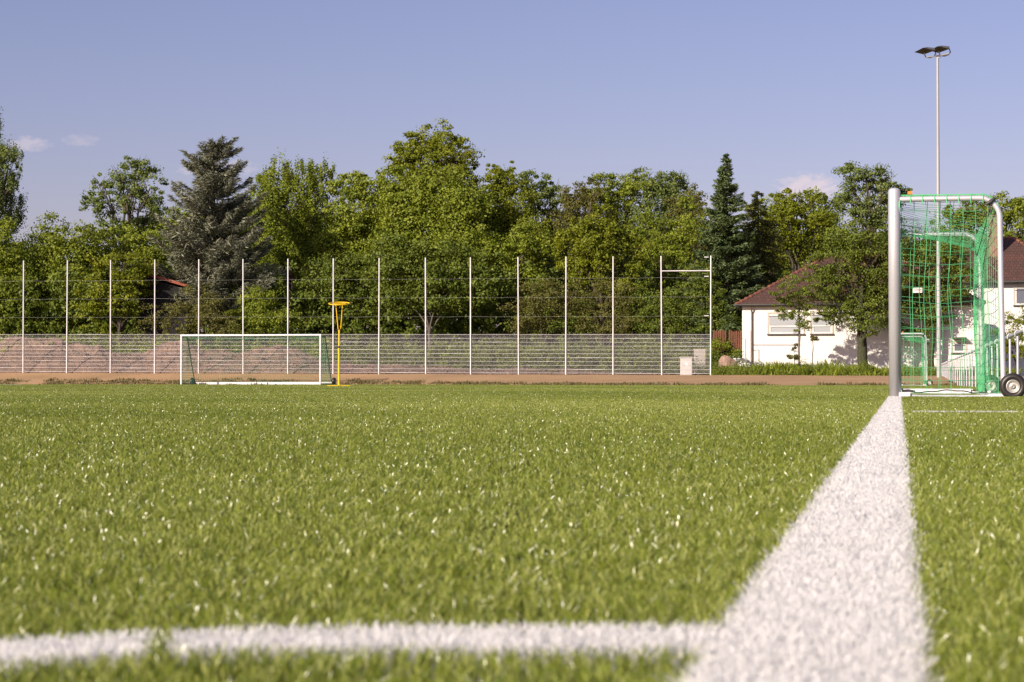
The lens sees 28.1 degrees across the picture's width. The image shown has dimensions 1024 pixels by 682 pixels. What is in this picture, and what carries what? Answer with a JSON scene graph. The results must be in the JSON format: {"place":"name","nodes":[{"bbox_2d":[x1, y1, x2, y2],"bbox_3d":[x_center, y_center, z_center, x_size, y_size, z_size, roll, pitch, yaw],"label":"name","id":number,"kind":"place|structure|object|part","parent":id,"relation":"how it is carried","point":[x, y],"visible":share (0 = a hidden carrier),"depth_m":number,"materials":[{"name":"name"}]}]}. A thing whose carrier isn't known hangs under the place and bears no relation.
{"place":"outdoors","nodes":[
{"label":"outdoors","id":0,"kind":"place"},
{"bbox_2d":[467,425,555,635],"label":"turf base","id":1,"kind":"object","parent":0,"point":[520,614],"depth_m":2.26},
{"bbox_2d":[180,334,335,384],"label":"football goal","id":2,"kind":"object","parent":1,"relation":"on","point":[302,336],"visible":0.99,"depth_m":103.87,"materials":[{"name":"white paint"}]},
{"bbox_2d":[327,302,349,385],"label":"basket stand","id":3,"kind":"object","parent":1,"relation":"on","point":[339,303],"visible":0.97,"depth_m":67.97,"materials":[{"name":"yellow paint"}]},
{"bbox_2d":[0,617,722,681],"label":"corner arc line","id":4,"kind":"object","parent":1,"relation":"on","point":[558,636],"visible":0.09,"depth_m":1.16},
{"bbox_2d":[0,377,977,385],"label":"edge tufts","id":5,"kind":"object","parent":1,"relation":"on","point":[147,381],"visible":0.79,"depth_m":100.36,"materials":[{"name":"green plant"}]},
{"bbox_2d":[901,332,932,384],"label":"football goal","id":6,"kind":"object","parent":1,"relation":"on","point":[923,342],"visible":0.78,"depth_m":78.74,"materials":[{"name":"metal"}]},
{"bbox_2d":[888,188,1023,396],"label":"football goal","id":7,"kind":"object","parent":1,"relation":"on","point":[1010,384],"visible":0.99,"depth_m":20.48,"materials":[{"name":"metal"}]},
{"bbox_2d":[917,410,1016,412],"bbox_3d":[2.243,0.362,10.135,0.520,0.035,0.140,0,-1,11],"label":"distance mark line","id":8,"kind":"object","parent":1,"relation":"on","point":[962,411],"visible":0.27,"depth_m":10.11,"materials":[{"name":"white paint"}]},
{"bbox_2d":[941,328,1023,386],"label":"railing","id":9,"kind":"object","parent":1,"relation":"on","point":[946,372],"visible":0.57,"depth_m":59.63,"materials":[{"name":"white metal"}]},
{"label":"goal line base","id":10,"kind":"structure","parent":1,"relation":"on","visible":0},
{"bbox_2d":[650,396,950,681],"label":"goal line","id":11,"kind":"object","parent":10,"relation":"on","point":[831,599],"visible":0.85,"depth_m":1.41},
{"bbox_2d":[0,384,1023,681],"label":"turf grass","id":12,"kind":"structure","parent":0,"point":[162,510],"depth_m":2.31,"materials":[{"name":"green plant"}]},
{"bbox_2d":[0,373,1023,385],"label":"sandy path","id":13,"kind":"structure","parent":0,"point":[35,378],"depth_m":104.14,"materials":[{"name":"brown sand"}]},
{"bbox_2d":[0,256,711,374],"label":"ball fence","id":14,"kind":"object","parent":13,"relation":"on","point":[613,365],"visible":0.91,"depth_m":109.38,"materials":[{"name":"metal"}]},
{"bbox_2d":[916,46,950,376],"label":"floodlight mast","id":15,"kind":"object","parent":13,"relation":"on","point":[926,50],"visible":0.9,"depth_m":96.11,"materials":[{"name":"metal"}]},
{"bbox_2d":[0,0,1023,369],"label":"sky","id":16,"kind":"structure","parent":0,"point":[795,91],"materials":[{"name":"blue"}]},
{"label":"garden ground","id":17,"kind":"structure","parent":0,"visible":0},
{"bbox_2d":[0,109,27,251],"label":"birch tree","id":18,"kind":"object","parent":17,"relation":"on","point":[10,186],"visible":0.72,"depth_m":128.12,"materials":[{"name":"green plant"}]},
{"bbox_2d":[0,212,52,338],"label":"deciduous tree","id":19,"kind":"object","parent":17,"relation":"on","point":[8,257],"visible":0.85,"depth_m":123.66,"materials":[{"name":"green plant"}]},
{"bbox_2d":[6,241,82,338],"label":"deciduous tree","id":20,"kind":"object","parent":17,"relation":"on","point":[31,255],"visible":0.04,"depth_m":145.20,"materials":[{"name":"green plant"}]},
{"bbox_2d":[10,210,120,337],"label":"deciduous tree","id":21,"kind":"object","parent":17,"relation":"on","point":[51,260],"visible":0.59,"depth_m":125.34,"materials":[{"name":"green plant"}]},
{"bbox_2d":[35,263,138,350],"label":"deciduous tree","id":22,"kind":"object","parent":17,"relation":"on","point":[84,322],"visible":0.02,"depth_m":145.08,"materials":[{"name":"green plant"}]},
{"bbox_2d":[69,247,158,348],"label":"deciduous tree","id":23,"kind":"object","parent":17,"relation":"on","point":[99,295],"visible":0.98,"depth_m":119.46,"materials":[{"name":"green plant"}]},
{"bbox_2d":[78,155,170,345],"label":"deciduous tree","id":24,"kind":"object","parent":17,"relation":"on","point":[136,190],"visible":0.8,"depth_m":137.81,"materials":[{"name":"green plant"}]},
{"bbox_2d":[84,221,175,345],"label":"deciduous tree","id":25,"kind":"object","parent":17,"relation":"on","point":[133,238],"visible":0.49,"depth_m":128.10,"materials":[{"name":"green plant"}]},
{"bbox_2d":[130,301,189,339],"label":"bush","id":26,"kind":"object","parent":17,"relation":"on","point":[172,314],"visible":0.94,"depth_m":118.24,"materials":[{"name":"green plant"}]},
{"bbox_2d":[121,205,203,283],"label":"deciduous tree","id":27,"kind":"object","parent":17,"relation":"on","point":[173,221],"visible":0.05,"depth_m":145.02,"materials":[{"name":"green plant"}]},
{"bbox_2d":[136,272,194,351],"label":"garden shed","id":28,"kind":"structure","parent":17,"relation":"on","point":[163,294],"depth_m":121.06,"materials":[{"name":"wood"}]},
{"bbox_2d":[0,330,332,357],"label":"undergrowth","id":29,"kind":"object","parent":17,"relation":"on","point":[206,347],"visible":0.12,"depth_m":116.07,"materials":[{"name":"green plant"}]},
{"bbox_2d":[164,280,240,349],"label":"bush","id":30,"kind":"object","parent":17,"relation":"on","point":[182,308],"visible":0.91,"depth_m":116.83,"materials":[{"name":"green plant"}]},
{"bbox_2d":[141,136,289,348],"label":"spruce tree","id":31,"kind":"object","parent":17,"relation":"on","point":[221,253],"visible":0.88,"depth_m":121.94,"materials":[{"name":"green plant"}]},
{"bbox_2d":[190,192,296,308],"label":"deciduous tree","id":32,"kind":"object","parent":17,"relation":"on","point":[255,245],"visible":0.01,"depth_m":144.59,"materials":[{"name":"green plant"}]},
{"bbox_2d":[222,284,309,346],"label":"bush","id":33,"kind":"object","parent":17,"relation":"on","point":[256,319],"visible":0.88,"depth_m":117.58,"materials":[{"name":"green plant"}]},
{"bbox_2d":[248,147,340,342],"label":"deciduous tree","id":34,"kind":"object","parent":17,"relation":"on","point":[292,242],"visible":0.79,"depth_m":130.59,"materials":[{"name":"green plant"}]},
{"bbox_2d":[255,158,335,349],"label":"deciduous tree","id":35,"kind":"object","parent":17,"relation":"on","point":[259,175],"visible":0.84,"depth_m":131.76,"materials":[{"name":"green plant"}]},
{"bbox_2d":[247,198,358,341],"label":"deciduous tree","id":36,"kind":"object","parent":17,"relation":"on","point":[281,291],"visible":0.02,"depth_m":144.95,"materials":[{"name":"green plant"}]},
{"bbox_2d":[276,247,399,343],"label":"deciduous tree","id":37,"kind":"object","parent":17,"relation":"on","point":[325,285],"visible":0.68,"depth_m":123.33,"materials":[{"name":"green plant"}]},
{"bbox_2d":[0,335,701,374],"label":"heaped earth","id":38,"kind":"structure","parent":17,"relation":"on","point":[165,366],"depth_m":112.76,"materials":[{"name":"brown soil"}]},
{"bbox_2d":[308,163,408,344],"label":"deciduous tree","id":39,"kind":"object","parent":17,"relation":"on","point":[354,230],"visible":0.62,"depth_m":128.33,"materials":[{"name":"green plant"}]},
{"bbox_2d":[311,207,425,347],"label":"deciduous tree","id":40,"kind":"object","parent":17,"relation":"on","point":[375,280],"depth_m":144.92,"materials":[{"name":"green plant"}]},
{"bbox_2d":[0,252,789,369],"bbox_3d":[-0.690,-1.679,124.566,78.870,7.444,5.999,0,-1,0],"label":"undergrowth","id":41,"kind":"object","parent":17,"relation":"on","point":[486,318],"visible":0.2,"depth_m":123.19,"materials":[{"name":"green plant"}]},
{"bbox_2d":[362,163,504,345],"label":"deciduous tree","id":42,"kind":"object","parent":17,"relation":"on","point":[451,205],"visible":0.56,"depth_m":126.11,"materials":[{"name":"green plant"}]},
{"bbox_2d":[383,118,484,329],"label":"deciduous tree","id":43,"kind":"object","parent":17,"relation":"on","point":[433,147],"visible":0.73,"depth_m":132.63,"materials":[{"name":"green plant"}]},
{"bbox_2d":[358,232,514,360],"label":"deciduous tree","id":44,"kind":"object","parent":17,"relation":"on","point":[440,277],"visible":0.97,"depth_m":120.40,"materials":[{"name":"green plant"}]},
{"bbox_2d":[451,208,535,343],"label":"deciduous tree","id":45,"kind":"object","parent":17,"relation":"on","point":[493,299],"visible":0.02,"depth_m":144.37,"materials":[{"name":"green plant"}]},
{"bbox_2d":[485,160,515,300],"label":"deciduous tree","id":46,"kind":"object","parent":17,"relation":"on","point":[510,167],"visible":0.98,"depth_m":130.84,"materials":[{"name":"green plant"}]},
{"bbox_2d":[450,215,560,332],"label":"deciduous tree","id":47,"kind":"object","parent":17,"relation":"on","point":[530,249],"visible":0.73,"depth_m":124.54,"materials":[{"name":"green plant"}]},
{"bbox_2d":[465,164,557,330],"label":"deciduous tree","id":48,"kind":"object","parent":17,"relation":"on","point":[507,191],"visible":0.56,"depth_m":129.66,"materials":[{"name":"green plant"}]},
{"bbox_2d":[315,334,721,372],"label":"undergrowth","id":49,"kind":"object","parent":17,"relation":"on","point":[621,356],"visible":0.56,"depth_m":112.43,"materials":[{"name":"green plant"}]},
{"bbox_2d":[497,274,581,351],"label":"bush","id":50,"kind":"object","parent":17,"relation":"on","point":[536,323],"visible":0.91,"depth_m":118.10,"materials":[{"name":"green plant"}]},
{"bbox_2d":[516,168,574,358],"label":"deciduous tree","id":51,"kind":"object","parent":17,"relation":"on","point":[545,191],"visible":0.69,"depth_m":133.86,"materials":[{"name":"green plant"}]},
{"bbox_2d":[512,210,621,346],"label":"deciduous tree","id":52,"kind":"object","parent":17,"relation":"on","point":[559,274],"visible":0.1,"depth_m":144.58,"materials":[{"name":"green plant"}]},
{"bbox_2d":[541,176,606,349],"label":"deciduous tree","id":53,"kind":"object","parent":17,"relation":"on","point":[571,205],"visible":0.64,"depth_m":131.01,"materials":[{"name":"green plant"}]},
{"bbox_2d":[509,363,679,374],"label":"ground cover","id":54,"kind":"object","parent":17,"relation":"on","point":[646,371],"visible":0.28,"depth_m":109.28,"materials":[{"name":"green plant"}]},
{"bbox_2d":[550,203,654,367],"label":"deciduous tree","id":55,"kind":"object","parent":17,"relation":"on","point":[592,242],"visible":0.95,"depth_m":121.76,"materials":[{"name":"green plant"}]},
{"bbox_2d":[562,276,645,353],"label":"bush","id":56,"kind":"object","parent":17,"relation":"on","point":[594,317],"visible":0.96,"depth_m":118.31,"materials":[{"name":"green plant"}]},
{"bbox_2d":[583,172,658,366],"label":"deciduous tree","id":57,"kind":"object","parent":17,"relation":"on","point":[627,188],"visible":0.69,"depth_m":132.79,"materials":[{"name":"green plant"}]},
{"bbox_2d":[590,215,679,371],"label":"deciduous tree","id":58,"kind":"object","parent":17,"relation":"on","point":[647,229],"visible":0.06,"depth_m":144.53,"materials":[{"name":"green plant"}]},
{"bbox_2d":[619,166,697,353],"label":"deciduous tree","id":59,"kind":"object","parent":17,"relation":"on","point":[673,187],"visible":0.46,"depth_m":139.56,"materials":[{"name":"green plant"}]},
{"bbox_2d":[616,193,711,333],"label":"deciduous tree","id":60,"kind":"object","parent":17,"relation":"on","point":[682,256],"visible":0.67,"depth_m":127.38,"materials":[{"name":"green plant"}]},
{"bbox_2d":[620,278,717,351],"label":"bush","id":61,"kind":"object","parent":17,"relation":"on","point":[672,313],"visible":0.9,"depth_m":117.90,"materials":[{"name":"green plant"}]},
{"bbox_2d":[639,226,716,335],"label":"deciduous tree","id":62,"kind":"object","parent":17,"relation":"on","point":[707,250],"depth_m":144.81,"materials":[{"name":"green plant"}]},
{"bbox_2d":[679,357,692,374],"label":"utility cabinet","id":63,"kind":"object","parent":17,"relation":"on","point":[683,364],"visible":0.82,"depth_m":106.99,"materials":[{"name":"metal"}]},
{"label":"door","id":64,"kind":"part","parent":63,"relation":"part of","materials":[{"name":"grey metal"}]},
{"bbox_2d":[661,183,710,326],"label":"deciduous tree","id":65,"kind":"object","parent":17,"relation":"on","point":[697,202],"visible":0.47,"depth_m":131.88,"materials":[{"name":"green plant"}]},
{"bbox_2d":[693,349,706,374],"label":"concrete pillar","id":66,"kind":"structure","parent":17,"relation":"on","point":[698,354],"depth_m":109.98,"materials":[{"name":"grey concrete"}]},
{"bbox_2d":[690,356,716,374],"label":"ground cover","id":67,"kind":"object","parent":17,"relation":"on","point":[698,369],"visible":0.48,"depth_m":109.50,"materials":[{"name":"green plant"}]},
{"bbox_2d":[679,259,741,339],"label":"bush","id":68,"kind":"object","parent":17,"relation":"on","point":[702,285],"visible":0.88,"depth_m":116.70,"materials":[{"name":"green plant"}]},
{"bbox_2d":[713,330,725,350],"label":"picket fence","id":69,"kind":"object","parent":17,"relation":"on","point":[722,333],"visible":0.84,"depth_m":113.03,"materials":[{"name":"brown wood"}]},
{"bbox_2d":[679,153,765,358],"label":"spruce tree","id":70,"kind":"object","parent":17,"relation":"on","point":[729,250],"visible":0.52,"depth_m":118.43,"materials":[{"name":"green plant"}]},
{"bbox_2d":[705,337,743,359],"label":"bush","id":71,"kind":"object","parent":17,"relation":"on","point":[716,344],"visible":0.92,"depth_m":111.91,"materials":[{"name":"green plant"}]},
{"bbox_2d":[718,355,736,369],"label":"boulder","id":72,"kind":"object","parent":17,"relation":"on","point":[725,359],"visible":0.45,"depth_m":109.16,"materials":[{"name":"stone"}]},
{"bbox_2d":[733,358,746,366],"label":"wall","id":73,"kind":"structure","parent":17,"relation":"on","point":[740,360],"depth_m":111.35,"materials":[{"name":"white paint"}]},
{"bbox_2d":[708,228,789,280],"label":"deciduous tree","id":74,"kind":"object","parent":17,"relation":"on","point":[765,271],"visible":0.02,"depth_m":144.88,"materials":[{"name":"green plant"}]},
{"bbox_2d":[718,191,793,361],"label":"conifer tree","id":75,"kind":"object","parent":17,"relation":"on","point":[763,240],"visible":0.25,"depth_m":121.86,"materials":[{"name":"green plant"}]},
{"bbox_2d":[743,193,795,281],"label":"deciduous tree","id":76,"kind":"object","parent":17,"relation":"on","point":[770,195],"visible":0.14,"depth_m":135.23,"materials":[{"name":"green plant"}]},
{"bbox_2d":[787,343,800,366],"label":"sapling","id":77,"kind":"object","parent":17,"relation":"on","point":[794,356],"visible":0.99,"depth_m":106.69,"materials":[{"name":"green plant"}]},
{"bbox_2d":[763,187,836,275],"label":"deciduous tree","id":78,"kind":"object","parent":17,"relation":"on","point":[794,235],"visible":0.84,"depth_m":128.68,"materials":[{"name":"green plant"}]},
{"bbox_2d":[769,270,832,364],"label":"young tree","id":79,"kind":"object","parent":17,"relation":"on","point":[792,295],"visible":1,"depth_m":107.24,"materials":[{"name":"green plant"}]},
{"bbox_2d":[810,336,818,363],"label":"sapling","id":80,"kind":"object","parent":17,"relation":"on","point":[813,338],"visible":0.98,"depth_m":107.38,"materials":[{"name":"plant"}]},
{"bbox_2d":[783,186,849,267],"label":"deciduous tree","id":81,"kind":"object","parent":17,"relation":"on","point":[828,207],"visible":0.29,"depth_m":135.44,"materials":[{"name":"green plant"}]},
{"bbox_2d":[780,221,862,277],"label":"deciduous tree","id":82,"kind":"object","parent":17,"relation":"on","point":[833,237],"visible":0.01,"depth_m":145.17,"materials":[{"name":"green plant"}]},
{"bbox_2d":[733,255,985,368],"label":"white house","id":83,"kind":"structure","parent":17,"relation":"on","point":[768,335],"depth_m":111.74,"materials":[{"name":"paint"}]},
{"bbox_2d":[729,329,741,348],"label":"picket fence","id":84,"kind":"object","parent":83,"relation":"attached to","point":[734,339],"visible":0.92,"depth_m":112.62,"materials":[{"name":"brown wood"}]},
{"bbox_2d":[767,312,804,334],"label":"window","id":85,"kind":"structure","parent":83,"relation":"in","point":[775,326],"depth_m":112.11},
{"bbox_2d":[810,311,833,334],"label":"window","id":86,"kind":"structure","parent":83,"relation":"in","point":[820,328],"depth_m":111.72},
{"bbox_2d":[951,341,966,353],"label":"window","id":87,"kind":"structure","parent":83,"relation":"in","point":[956,347],"depth_m":110.31,"materials":[{"name":"white glass"}]},
{"bbox_2d":[702,355,1023,375],"bbox_3d":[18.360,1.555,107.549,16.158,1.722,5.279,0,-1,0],"label":"ground cover","id":88,"kind":"object","parent":17,"relation":"on","point":[746,369],"visible":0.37,"depth_m":105.90,"materials":[{"name":"green plant"}]},
{"bbox_2d":[802,217,928,366],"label":"deciduous tree","id":89,"kind":"object","parent":17,"relation":"on","point":[863,294],"visible":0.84,"depth_m":107.69,"materials":[{"name":"green plant"}]},
{"bbox_2d":[830,160,912,250],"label":"deciduous tree","id":90,"kind":"object","parent":17,"relation":"on","point":[864,208],"visible":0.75,"depth_m":141.91,"materials":[{"name":"green plant"}]},
{"bbox_2d":[838,228,932,264],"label":"deciduous tree","id":91,"kind":"object","parent":17,"relation":"on","point":[902,244],"depth_m":144.91,"materials":[{"name":"green plant"}]},
{"bbox_2d":[927,241,949,267],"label":"deciduous tree","id":92,"kind":"object","parent":17,"relation":"on","point":[933,249],"depth_m":144.48,"materials":[{"name":"green plant"}]},
{"bbox_2d":[900,224,977,368],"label":"deciduous tree","id":93,"kind":"object","parent":17,"relation":"on","point":[955,270],"visible":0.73,"depth_m":109.11,"materials":[{"name":"green plant"}]},
{"bbox_2d":[925,201,986,247],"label":"deciduous tree","id":94,"kind":"object","parent":17,"relation":"on","point":[969,216],"visible":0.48,"depth_m":133.78,"materials":[{"name":"green plant"}]},
{"bbox_2d":[928,215,1023,375],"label":"white house","id":95,"kind":"structure","parent":17,"relation":"on","point":[1013,257],"depth_m":120.35,"materials":[{"name":"paint"}]},
{"bbox_2d":[1013,286,1023,305],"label":"window","id":96,"kind":"structure","parent":95,"relation":"in","point":[1018,291],"depth_m":120.01,"materials":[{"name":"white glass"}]},
{"bbox_2d":[971,191,1023,240],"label":"deciduous tree","id":97,"kind":"object","parent":17,"relation":"on","point":[1016,206],"visible":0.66,"depth_m":132.70,"materials":[{"name":"green plant"}]},
{"bbox_2d":[990,303,1023,365],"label":"bush","id":98,"kind":"object","parent":17,"relation":"on","point":[1013,341],"visible":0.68,"depth_m":107.53,"materials":[{"name":"green plant"}]}
]}

